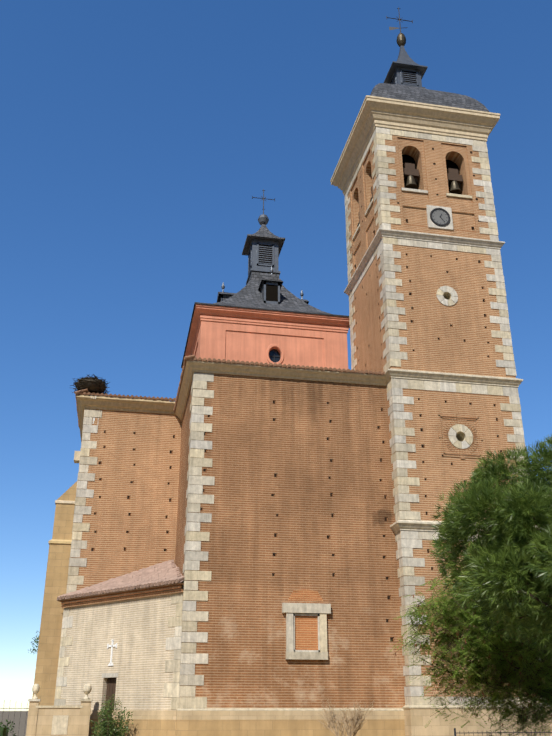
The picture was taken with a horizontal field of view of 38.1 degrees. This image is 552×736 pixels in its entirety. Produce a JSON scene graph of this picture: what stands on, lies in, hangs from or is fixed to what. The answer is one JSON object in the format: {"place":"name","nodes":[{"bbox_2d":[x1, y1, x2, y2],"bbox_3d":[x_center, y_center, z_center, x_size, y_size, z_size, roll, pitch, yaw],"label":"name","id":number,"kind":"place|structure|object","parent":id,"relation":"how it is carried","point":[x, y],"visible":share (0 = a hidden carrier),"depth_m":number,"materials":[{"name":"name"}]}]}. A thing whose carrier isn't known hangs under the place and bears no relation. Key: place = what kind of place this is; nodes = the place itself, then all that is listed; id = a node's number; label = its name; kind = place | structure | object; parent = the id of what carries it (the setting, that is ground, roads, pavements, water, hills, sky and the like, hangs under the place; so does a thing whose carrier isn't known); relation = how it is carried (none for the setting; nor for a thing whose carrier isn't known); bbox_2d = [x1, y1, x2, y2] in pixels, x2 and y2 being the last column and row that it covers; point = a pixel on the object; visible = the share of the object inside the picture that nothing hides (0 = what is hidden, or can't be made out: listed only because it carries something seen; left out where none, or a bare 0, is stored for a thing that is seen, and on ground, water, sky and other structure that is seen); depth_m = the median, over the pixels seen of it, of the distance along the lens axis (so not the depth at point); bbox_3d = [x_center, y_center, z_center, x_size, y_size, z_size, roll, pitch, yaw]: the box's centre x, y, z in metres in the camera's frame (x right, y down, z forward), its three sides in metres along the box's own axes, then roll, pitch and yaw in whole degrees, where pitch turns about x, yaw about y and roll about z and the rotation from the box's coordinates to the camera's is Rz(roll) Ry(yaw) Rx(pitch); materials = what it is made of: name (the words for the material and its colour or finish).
{"place":"outdoors","nodes":[
{"label":"outdoors","id":0,"kind":"place"},
{"bbox_2d":[0,711,27,735],"bbox_3d":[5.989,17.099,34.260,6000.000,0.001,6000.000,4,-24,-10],"label":"gate","id":1,"kind":"structure","parent":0,"point":[21,719],"depth_m":188.84,"materials":[{"name":"grey metal"}]},
{"bbox_2d":[0,719,15,735],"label":"hedge","id":2,"kind":"object","parent":1,"relation":"on","point":[4,730],"visible":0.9,"depth_m":38.05,"materials":[{"name":"green plant"}]},
{"bbox_2d":[28,632,39,653],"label":"tree","id":3,"kind":"object","parent":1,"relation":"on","point":[36,641],"visible":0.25,"depth_m":56.06,"materials":[{"name":"green plant"}]},
{"bbox_2d":[90,694,132,735],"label":"shrub","id":4,"kind":"object","parent":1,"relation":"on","point":[108,727],"visible":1,"depth_m":34.86,"materials":[{"name":"green plant"}]},
{"bbox_2d":[54,560,183,735],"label":"church annex","id":5,"kind":"object","parent":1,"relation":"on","point":[121,637],"visible":1,"depth_m":37.86,"materials":[{"name":"beige brick"}]},
{"bbox_2d":[0,684,551,735],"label":"yard walls","id":6,"kind":"structure","parent":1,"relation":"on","point":[58,720],"depth_m":36.59,"materials":[{"name":"stone"}]},
{"bbox_2d":[173,355,404,735],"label":"church transept","id":7,"kind":"structure","parent":1,"relation":"on","point":[285,557],"depth_m":37.67,"materials":[{"name":"brown brick"}]},
{"bbox_2d":[181,189,349,369],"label":"church dome tower","id":8,"kind":"structure","parent":7,"relation":"on","point":[264,315],"depth_m":50.76,"materials":[{"name":"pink paint"}]},
{"bbox_2d":[317,698,373,735],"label":"dry shrub","id":9,"kind":"object","parent":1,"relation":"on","point":[355,726],"visible":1,"depth_m":30.11,"materials":[{"name":"beige plant"}]},
{"bbox_2d":[389,555,551,735],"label":"acacia tree","id":10,"kind":"object","parent":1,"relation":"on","point":[524,668],"visible":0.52,"depth_m":27.87,"materials":[{"name":"green plant"}]},
{"bbox_2d":[428,435,551,655],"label":"pine tree","id":11,"kind":"object","parent":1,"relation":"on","point":[507,563],"visible":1,"depth_m":21.42,"materials":[{"name":"green plant"}]},
{"bbox_2d":[33,388,181,705],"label":"church wing","id":12,"kind":"structure","parent":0,"point":[116,504],"depth_m":44.50,"materials":[{"name":"brown brick"}]},
{"bbox_2d":[70,374,109,423],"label":"stork nest","id":13,"kind":"object","parent":12,"relation":"on","point":[94,384],"visible":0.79,"depth_m":46.23,"materials":[{"name":"brown"}]},
{"bbox_2d":[0,0,551,710],"label":"sky","id":14,"kind":"structure","parent":0,"point":[138,138],"materials":[{"name":"blue"}]},
{"bbox_2d":[330,95,551,735],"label":"church tower","id":15,"kind":"structure","parent":0,"point":[430,334],"depth_m":43.65,"materials":[{"name":"brown brick"}]},
{"bbox_2d":[357,7,488,226],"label":"tower roof and fittings","id":16,"kind":"structure","parent":15,"relation":"on","point":[404,77],"depth_m":49.60,"materials":[{"name":"stone"}]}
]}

